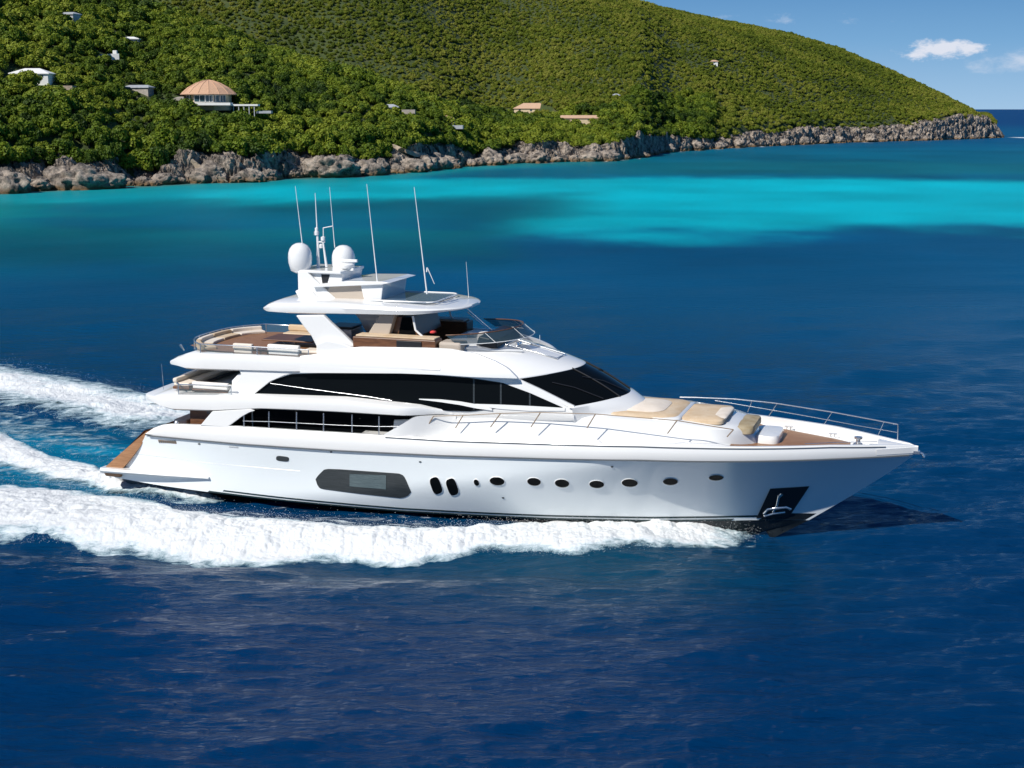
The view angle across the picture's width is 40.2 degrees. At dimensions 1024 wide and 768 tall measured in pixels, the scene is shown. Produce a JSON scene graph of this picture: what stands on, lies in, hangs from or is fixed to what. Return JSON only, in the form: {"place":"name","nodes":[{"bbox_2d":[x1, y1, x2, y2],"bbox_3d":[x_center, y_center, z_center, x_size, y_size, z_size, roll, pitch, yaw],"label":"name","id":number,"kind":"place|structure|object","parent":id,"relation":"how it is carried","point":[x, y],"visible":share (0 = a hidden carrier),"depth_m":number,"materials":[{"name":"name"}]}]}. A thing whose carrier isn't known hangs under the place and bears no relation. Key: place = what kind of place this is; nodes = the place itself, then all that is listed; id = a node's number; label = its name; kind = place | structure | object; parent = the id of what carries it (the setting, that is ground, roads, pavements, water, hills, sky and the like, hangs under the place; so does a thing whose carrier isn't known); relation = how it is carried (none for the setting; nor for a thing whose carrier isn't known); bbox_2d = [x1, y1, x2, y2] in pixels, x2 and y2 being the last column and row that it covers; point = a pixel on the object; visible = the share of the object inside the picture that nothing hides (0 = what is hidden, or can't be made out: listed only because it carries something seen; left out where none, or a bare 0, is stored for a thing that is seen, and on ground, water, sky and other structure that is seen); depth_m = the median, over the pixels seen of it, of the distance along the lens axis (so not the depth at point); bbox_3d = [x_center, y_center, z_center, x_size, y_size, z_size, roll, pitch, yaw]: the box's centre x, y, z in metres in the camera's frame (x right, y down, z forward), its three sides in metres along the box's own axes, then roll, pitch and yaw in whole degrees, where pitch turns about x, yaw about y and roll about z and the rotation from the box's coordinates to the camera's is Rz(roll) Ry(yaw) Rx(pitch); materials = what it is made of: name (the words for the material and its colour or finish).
{"place":"outdoors","nodes":[
{"label":"outdoors","id":0,"kind":"place"},
{"bbox_2d":[0,0,988,177],"bbox_3d":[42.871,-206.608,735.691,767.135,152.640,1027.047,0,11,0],"label":"hillside","id":1,"kind":"structure","parent":0,"point":[77,142],"depth_m":550.57,"materials":[{"name":"green plant"}]},
{"bbox_2d":[0,141,14,164],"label":"tree","id":2,"kind":"object","parent":1,"relation":"on","point":[6,148],"visible":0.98,"depth_m":266.99,"materials":[{"name":"green plant"}]},
{"bbox_2d":[3,130,18,143],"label":"tree","id":3,"kind":"object","parent":1,"relation":"on","point":[10,136],"visible":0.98,"depth_m":272.11,"materials":[{"name":"green plant"}]},
{"bbox_2d":[13,117,32,134],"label":"tree","id":4,"kind":"object","parent":1,"relation":"on","point":[23,121],"visible":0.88,"depth_m":275.10,"materials":[{"name":"green plant"}]},
{"bbox_2d":[17,144,34,162],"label":"tree","id":5,"kind":"object","parent":1,"relation":"on","point":[28,148],"visible":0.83,"depth_m":270.53,"materials":[{"name":"green plant"}]},
{"bbox_2d":[8,68,55,84],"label":"white house","id":6,"kind":"structure","parent":1,"relation":"on","point":[47,76],"depth_m":303.39,"materials":[{"name":"paint"}]},
{"bbox_2d":[23,122,42,136],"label":"tree","id":7,"kind":"object","parent":1,"relation":"on","point":[35,130],"visible":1,"depth_m":275.96,"materials":[{"name":"green plant"}]},
{"bbox_2d":[32,114,49,127],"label":"tree","id":8,"kind":"object","parent":1,"relation":"on","point":[42,121],"visible":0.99,"depth_m":279.91,"materials":[{"name":"green plant"}]},
{"bbox_2d":[40,117,60,135],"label":"tree","id":9,"kind":"object","parent":1,"relation":"on","point":[54,124],"visible":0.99,"depth_m":280.83,"materials":[{"name":"green plant"}]},
{"bbox_2d":[61,118,79,132],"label":"tree","id":10,"kind":"object","parent":1,"relation":"on","point":[71,124],"visible":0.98,"depth_m":282.73,"materials":[{"name":"green plant"}]},
{"bbox_2d":[62,12,81,20],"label":"grey house","id":11,"kind":"structure","parent":1,"relation":"on","point":[75,16],"depth_m":351.14,"materials":[{"name":"metal"}]},
{"bbox_2d":[80,133,96,148],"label":"tree","id":12,"kind":"object","parent":1,"relation":"on","point":[88,138],"visible":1,"depth_m":282.92,"materials":[{"name":"green plant"}]},
{"bbox_2d":[109,124,128,142],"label":"tree","id":13,"kind":"object","parent":1,"relation":"on","point":[119,131],"visible":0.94,"depth_m":291.60,"materials":[{"name":"green plant"}]},
{"bbox_2d":[125,131,141,148],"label":"tree","id":14,"kind":"object","parent":1,"relation":"on","point":[133,140],"visible":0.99,"depth_m":293.49,"materials":[{"name":"green plant"}]},
{"bbox_2d":[125,85,154,96],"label":"shed","id":15,"kind":"structure","parent":1,"relation":"on","point":[147,90],"depth_m":328.80,"materials":[{"name":"stone"}]},
{"bbox_2d":[138,134,164,151],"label":"tree","id":16,"kind":"object","parent":1,"relation":"on","point":[149,141],"visible":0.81,"depth_m":294.38,"materials":[{"name":"green plant"}]},
{"bbox_2d":[144,144,170,168],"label":"tree","id":17,"kind":"object","parent":1,"relation":"on","point":[161,155],"visible":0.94,"depth_m":291.22,"materials":[{"name":"green plant"}]},
{"bbox_2d":[152,127,178,144],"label":"tree","id":18,"kind":"object","parent":1,"relation":"on","point":[167,136],"visible":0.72,"depth_m":298.83,"materials":[{"name":"green plant"}]},
{"bbox_2d":[164,143,177,153],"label":"tree","id":19,"kind":"object","parent":1,"relation":"on","point":[170,148],"visible":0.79,"depth_m":295.95,"materials":[{"name":"green plant"}]},
{"bbox_2d":[179,127,199,138],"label":"tree","id":20,"kind":"object","parent":1,"relation":"on","point":[189,133],"visible":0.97,"depth_m":301.46,"materials":[{"name":"green plant"}]},
{"bbox_2d":[190,138,202,151],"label":"tree","id":21,"kind":"object","parent":1,"relation":"on","point":[197,146],"visible":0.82,"depth_m":301.12,"materials":[{"name":"green plant"}]},
{"bbox_2d":[198,133,211,153],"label":"tree","id":22,"kind":"object","parent":1,"relation":"on","point":[205,138],"visible":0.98,"depth_m":301.38,"materials":[{"name":"green plant"}]},
{"bbox_2d":[204,123,219,138],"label":"tree","id":23,"kind":"object","parent":1,"relation":"on","point":[212,128],"visible":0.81,"depth_m":305.93,"materials":[{"name":"green plant"}]},
{"bbox_2d":[214,125,228,137],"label":"tree","id":24,"kind":"object","parent":1,"relation":"on","point":[222,130],"visible":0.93,"depth_m":306.66,"materials":[{"name":"green plant"}]},
{"bbox_2d":[174,80,272,115],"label":"villa","id":25,"kind":"object","parent":1,"relation":"on","point":[209,95],"visible":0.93,"depth_m":325.63,"materials":[{"name":"beige paint"}]},
{"bbox_2d":[258,126,273,137],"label":"tree","id":26,"kind":"object","parent":1,"relation":"on","point":[265,129],"visible":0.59,"depth_m":315.13,"materials":[{"name":"green plant"}]},
{"bbox_2d":[272,136,286,151],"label":"tree","id":27,"kind":"object","parent":1,"relation":"on","point":[278,142],"visible":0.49,"depth_m":316.18,"materials":[{"name":"green plant"}]},
{"bbox_2d":[283,138,294,148],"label":"tree","id":28,"kind":"object","parent":1,"relation":"on","point":[289,144],"visible":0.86,"depth_m":321.28,"materials":[{"name":"green plant"}]},
{"bbox_2d":[280,121,299,135],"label":"tree","id":29,"kind":"object","parent":1,"relation":"on","point":[286,125],"visible":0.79,"depth_m":326.85,"materials":[{"name":"green plant"}]},
{"bbox_2d":[314,127,334,143],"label":"shoreline bush","id":30,"kind":"object","parent":1,"relation":"on","point":[325,134],"visible":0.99,"depth_m":328.31,"materials":[{"name":"green plant"}]},
{"bbox_2d":[322,141,337,153],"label":"shoreline bush","id":31,"kind":"object","parent":1,"relation":"on","point":[332,146],"visible":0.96,"depth_m":326.10,"materials":[{"name":"green plant"}]},
{"bbox_2d":[339,135,354,144],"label":"shoreline bush","id":32,"kind":"object","parent":1,"relation":"on","point":[346,139],"visible":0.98,"depth_m":331.24,"materials":[{"name":"green plant"}]},
{"bbox_2d":[0,0,717,171],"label":"hillside forest","id":33,"kind":"object","parent":1,"relation":"on","point":[188,49],"visible":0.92,"depth_m":351.63,"materials":[{"name":"green plant"}]},
{"bbox_2d":[353,127,367,140],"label":"shoreline bush","id":34,"kind":"object","parent":1,"relation":"on","point":[359,132],"visible":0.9,"depth_m":335.74,"materials":[{"name":"green plant"}]},
{"bbox_2d":[513,103,540,112],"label":"cottage","id":35,"kind":"structure","parent":1,"relation":"on","point":[528,107],"depth_m":514.30,"materials":[{"name":"beige paint"}]},
{"bbox_2d":[152,0,997,139],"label":"hill scrub","id":36,"kind":"object","parent":1,"relation":"on","point":[773,40],"visible":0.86,"depth_m":607.20,"materials":[{"name":"green plant"}]},
{"bbox_2d":[560,115,602,123],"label":"long house","id":37,"kind":"structure","parent":1,"relation":"on","point":[583,118],"depth_m":485.56,"materials":[{"name":"beige paint"}]},
{"bbox_2d":[0,113,1002,185],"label":"rocky shore","id":38,"kind":"structure","parent":0,"point":[232,163],"depth_m":418.05,"materials":[{"name":"stone"}]},
{"bbox_2d":[0,167,31,193],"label":"boulder","id":39,"kind":"object","parent":38,"relation":"on","point":[11,182],"visible":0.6,"depth_m":257.84,"materials":[{"name":"stone"}]},
{"bbox_2d":[12,146,26,156],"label":"tree","id":40,"kind":"object","parent":38,"relation":"on","point":[19,150],"visible":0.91,"depth_m":268.92,"materials":[{"name":"green plant"}]},
{"bbox_2d":[32,146,46,155],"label":"tree","id":41,"kind":"object","parent":38,"relation":"on","point":[38,150],"visible":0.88,"depth_m":274.24,"materials":[{"name":"green plant"}]},
{"bbox_2d":[30,179,51,190],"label":"boulder","id":42,"kind":"object","parent":38,"relation":"on","point":[41,184],"visible":0.63,"depth_m":265.14,"materials":[{"name":"stone"}]},
{"bbox_2d":[32,140,55,155],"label":"tree","id":43,"kind":"object","parent":38,"relation":"on","point":[47,146],"visible":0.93,"depth_m":275.62,"materials":[{"name":"green plant"}]},
{"bbox_2d":[42,165,69,190],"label":"boulder","id":44,"kind":"object","parent":38,"relation":"on","point":[53,175],"visible":0.5,"depth_m":268.48,"materials":[{"name":"stone"}]},
{"bbox_2d":[51,137,74,153],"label":"tree","id":45,"kind":"object","parent":38,"relation":"on","point":[63,145],"visible":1,"depth_m":276.91,"materials":[{"name":"green plant"}]},
{"bbox_2d":[63,146,82,159],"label":"tree","id":46,"kind":"object","parent":38,"relation":"on","point":[74,152],"visible":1,"depth_m":277.37,"materials":[{"name":"green plant"}]},
{"bbox_2d":[61,162,108,190],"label":"boulder","id":47,"kind":"object","parent":38,"relation":"on","point":[80,176],"visible":0.56,"depth_m":268.62,"materials":[{"name":"stone"}]},
{"bbox_2d":[96,145,115,162],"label":"tree","id":48,"kind":"object","parent":38,"relation":"on","point":[106,152],"visible":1,"depth_m":279.95,"materials":[{"name":"green plant"}]},
{"bbox_2d":[97,172,126,188],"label":"boulder","id":49,"kind":"object","parent":38,"relation":"on","point":[118,179],"visible":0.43,"depth_m":272.73,"materials":[{"name":"stone"}]},
{"bbox_2d":[108,141,124,162],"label":"tree","id":50,"kind":"object","parent":38,"relation":"on","point":[119,148],"visible":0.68,"depth_m":285.69,"materials":[{"name":"green plant"}]},
{"bbox_2d":[119,151,136,170],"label":"tree","id":51,"kind":"object","parent":38,"relation":"on","point":[130,156],"visible":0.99,"depth_m":288.92,"materials":[{"name":"green plant"}]},
{"bbox_2d":[129,151,152,172],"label":"tree","id":52,"kind":"object","parent":38,"relation":"on","point":[141,156],"visible":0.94,"depth_m":289.59,"materials":[{"name":"green plant"}]},
{"bbox_2d":[135,176,149,185],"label":"boulder","id":53,"kind":"object","parent":38,"relation":"on","point":[141,181],"visible":0.75,"depth_m":283.19,"materials":[{"name":"stone"}]},
{"bbox_2d":[151,173,178,184],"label":"boulder","id":54,"kind":"object","parent":38,"relation":"on","point":[167,178],"visible":0.56,"depth_m":287.25,"materials":[{"name":"stone"}]},
{"bbox_2d":[184,168,210,183],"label":"boulder","id":55,"kind":"object","parent":38,"relation":"on","point":[198,176],"visible":0.59,"depth_m":292.56,"materials":[{"name":"stone"}]},
{"bbox_2d":[198,160,227,182],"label":"boulder","id":56,"kind":"object","parent":38,"relation":"on","point":[212,169],"visible":0.48,"depth_m":295.08,"materials":[{"name":"stone"}]},
{"bbox_2d":[218,139,232,151],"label":"tree","id":57,"kind":"object","parent":38,"relation":"on","point":[227,141],"visible":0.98,"depth_m":301.73,"materials":[{"name":"green plant"}]},
{"bbox_2d":[229,174,245,182],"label":"boulder","id":58,"kind":"object","parent":38,"relation":"on","point":[237,178],"visible":0.7,"depth_m":295.40,"materials":[{"name":"stone"}]},
{"bbox_2d":[231,135,248,150],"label":"tree","id":59,"kind":"object","parent":38,"relation":"on","point":[239,142],"visible":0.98,"depth_m":302.49,"materials":[{"name":"green plant"}]},
{"bbox_2d":[239,168,266,182],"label":"boulder","id":60,"kind":"object","parent":38,"relation":"on","point":[250,175],"visible":0.62,"depth_m":296.44,"materials":[{"name":"stone"}]},
{"bbox_2d":[254,132,274,146],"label":"tree","id":61,"kind":"object","parent":38,"relation":"on","point":[264,138],"visible":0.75,"depth_m":310.95,"materials":[{"name":"green plant"}]},
{"bbox_2d":[261,168,281,180],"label":"boulder","id":62,"kind":"object","parent":38,"relation":"on","point":[270,174],"visible":0.45,"depth_m":304.50,"materials":[{"name":"stone"}]},
{"bbox_2d":[287,166,303,177],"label":"boulder","id":63,"kind":"object","parent":38,"relation":"on","point":[297,173],"visible":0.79,"depth_m":315.57,"materials":[{"name":"stone"}]},
{"bbox_2d":[293,133,312,153],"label":"tree","id":64,"kind":"object","parent":38,"relation":"on","point":[305,140],"visible":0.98,"depth_m":323.93,"materials":[{"name":"green plant"}]},
{"bbox_2d":[302,155,324,177],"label":"boulder","id":65,"kind":"object","parent":38,"relation":"on","point":[312,168],"visible":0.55,"depth_m":316.99,"materials":[{"name":"stone"}]},
{"bbox_2d":[307,141,321,156],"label":"shoreline bush","id":66,"kind":"object","parent":38,"relation":"on","point":[316,145],"visible":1,"depth_m":324.15,"materials":[{"name":"green plant"}]},
{"bbox_2d":[316,154,361,177],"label":"boulder","id":67,"kind":"object","parent":38,"relation":"on","point":[341,166],"visible":0.77,"depth_m":316.08,"materials":[{"name":"stone"}]},
{"bbox_2d":[336,144,351,155],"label":"shoreline bush","id":68,"kind":"object","parent":38,"relation":"on","point":[343,149],"visible":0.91,"depth_m":325.92,"materials":[{"name":"green plant"}]},
{"bbox_2d":[356,158,385,175],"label":"boulder","id":69,"kind":"object","parent":38,"relation":"on","point":[371,167],"visible":0.48,"depth_m":326.11,"materials":[{"name":"stone"}]},
{"bbox_2d":[375,158,390,174],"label":"boulder","id":70,"kind":"object","parent":38,"relation":"on","point":[385,165],"visible":0.2,"depth_m":331.99,"materials":[{"name":"stone"}]},
{"bbox_2d":[390,164,404,173],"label":"boulder","id":71,"kind":"object","parent":38,"relation":"on","point":[396,169],"visible":0.56,"depth_m":338.23,"materials":[{"name":"stone"}]},
{"bbox_2d":[392,144,427,156],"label":"rock slab","id":72,"kind":"object","parent":38,"relation":"on","point":[406,151],"visible":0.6,"depth_m":346.62,"materials":[{"name":"grey stone"}]},
{"bbox_2d":[400,158,429,172],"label":"boulder","id":73,"kind":"object","parent":38,"relation":"on","point":[412,165],"visible":0.62,"depth_m":342.81,"materials":[{"name":"stone"}]},
{"bbox_2d":[416,155,438,170],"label":"boulder","id":74,"kind":"object","parent":38,"relation":"on","point":[430,162],"visible":0.41,"depth_m":350.29,"materials":[{"name":"stone"}]},
{"bbox_2d":[425,152,453,169],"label":"boulder","id":75,"kind":"object","parent":38,"relation":"on","point":[444,163],"visible":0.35,"depth_m":359.20,"materials":[{"name":"stone"}]},
{"bbox_2d":[442,155,461,168],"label":"boulder","id":76,"kind":"object","parent":38,"relation":"on","point":[456,163],"visible":0.36,"depth_m":366.86,"materials":[{"name":"stone"}]},
{"bbox_2d":[465,157,475,166],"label":"boulder","id":77,"kind":"object","parent":38,"relation":"on","point":[469,162],"visible":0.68,"depth_m":379.01,"materials":[{"name":"stone"}]},
{"bbox_2d":[477,147,504,165],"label":"boulder","id":78,"kind":"object","parent":38,"relation":"on","point":[492,157],"visible":0.55,"depth_m":386.86,"materials":[{"name":"stone"}]},
{"bbox_2d":[504,154,521,163],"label":"boulder","id":79,"kind":"object","parent":38,"relation":"on","point":[511,159],"visible":0.61,"depth_m":399.20,"materials":[{"name":"stone"}]},
{"bbox_2d":[514,153,529,162],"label":"boulder","id":80,"kind":"object","parent":38,"relation":"on","point":[524,158],"visible":0.39,"depth_m":403.72,"materials":[{"name":"stone"}]},
{"bbox_2d":[529,150,550,162],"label":"boulder","id":81,"kind":"object","parent":38,"relation":"on","point":[538,156],"visible":0.62,"depth_m":402.71,"materials":[{"name":"stone"}]},
{"bbox_2d":[580,151,601,161],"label":"boulder","id":82,"kind":"object","parent":38,"relation":"on","point":[592,156],"visible":0.77,"depth_m":413.93,"materials":[{"name":"stone"}]},
{"bbox_2d":[598,149,619,161],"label":"boulder","id":83,"kind":"object","parent":38,"relation":"on","point":[610,155],"visible":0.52,"depth_m":416.57,"materials":[{"name":"stone"}]},
{"bbox_2d":[666,144,675,152],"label":"boulder","id":84,"kind":"object","parent":38,"relation":"on","point":[670,148],"visible":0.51,"depth_m":500.10,"materials":[{"name":"stone"}]},
{"bbox_2d":[691,140,704,150],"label":"boulder","id":85,"kind":"object","parent":38,"relation":"on","point":[696,145],"visible":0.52,"depth_m":523.94,"materials":[{"name":"stone"}]},
{"bbox_2d":[713,142,725,148],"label":"boulder","id":86,"kind":"object","parent":38,"relation":"on","point":[719,145],"visible":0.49,"depth_m":545.45,"materials":[{"name":"stone"}]},
{"bbox_2d":[733,139,746,147],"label":"boulder","id":87,"kind":"object","parent":38,"relation":"on","point":[737,143],"visible":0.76,"depth_m":561.84,"materials":[{"name":"stone"}]},
{"bbox_2d":[819,134,831,143],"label":"boulder","id":88,"kind":"object","parent":38,"relation":"on","point":[825,139],"visible":0.65,"depth_m":626.63,"materials":[{"name":"stone"}]},
{"bbox_2d":[865,133,877,141],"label":"boulder","id":89,"kind":"object","parent":38,"relation":"on","point":[870,137],"visible":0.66,"depth_m":659.17,"materials":[{"name":"stone"}]},
{"bbox_2d":[0,109,1023,767],"bbox_3d":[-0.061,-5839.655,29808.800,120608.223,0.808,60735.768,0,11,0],"label":"sea","id":90,"kind":"structure","parent":0,"point":[878,623],"depth_m":53.19,"materials":[{"name":"liquid"}]},
{"bbox_2d":[2,413,99,444],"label":"sea foam","id":91,"kind":"object","parent":90,"relation":"on","point":[45,426],"visible":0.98,"depth_m":67.79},
{"bbox_2d":[0,367,189,435],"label":"wake foam","id":92,"kind":"object","parent":90,"relation":"on","point":[36,387],"visible":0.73,"depth_m":74.56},
{"bbox_2d":[0,432,217,503],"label":"wash foam","id":93,"kind":"object","parent":90,"relation":"on","point":[30,458],"visible":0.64,"depth_m":61.11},
{"bbox_2d":[0,485,746,567],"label":"bow wave foam","id":94,"kind":"object","parent":90,"relation":"on","point":[137,517],"visible":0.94,"depth_m":50.40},
{"bbox_2d":[0,362,760,559],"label":"spray","id":95,"kind":"object","parent":90,"relation":"on","point":[306,515],"visible":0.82,"depth_m":50.84,"materials":[{"name":"white liquid"}]},
{"bbox_2d":[100,186,924,536],"bbox_3d":[-0.662,-0.754,54.023,32.191,13.754,6.970,4,12,18],"label":"motor yacht","id":96,"kind":"object","parent":90,"relation":"on","point":[396,406],"visible":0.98,"depth_m":52.26,"materials":[{"name":"white paint"}]},
{"bbox_2d":[399,317,415,334],"bbox_3d":[-3.983,-2.161,53.132,0.738,0.795,0.040,4,12,18],"label":"shelter window","id":97,"kind":"structure","parent":96,"relation":"in","point":[406,326],"depth_m":53.10,"materials":[{"name":"black glass"}]},
{"bbox_2d":[396,340,421,346],"bbox_3d":[-3.846,-1.417,52.300,1.000,0.380,0.060,4,12,18],"label":"settee locker door","id":98,"kind":"structure","parent":96,"relation":"in","point":[399,343],"depth_m":52.26,"materials":[{"name":"black plastic"}]},
{"bbox_2d":[256,373,562,410],"bbox_3d":[-4.138,0.240,52.511,12.482,1.315,0.229,3,12,17],"label":"side window","id":99,"kind":"structure","parent":96,"relation":"in","point":[397,387],"depth_m":52.38,"materials":[{"name":"black glass"}]},
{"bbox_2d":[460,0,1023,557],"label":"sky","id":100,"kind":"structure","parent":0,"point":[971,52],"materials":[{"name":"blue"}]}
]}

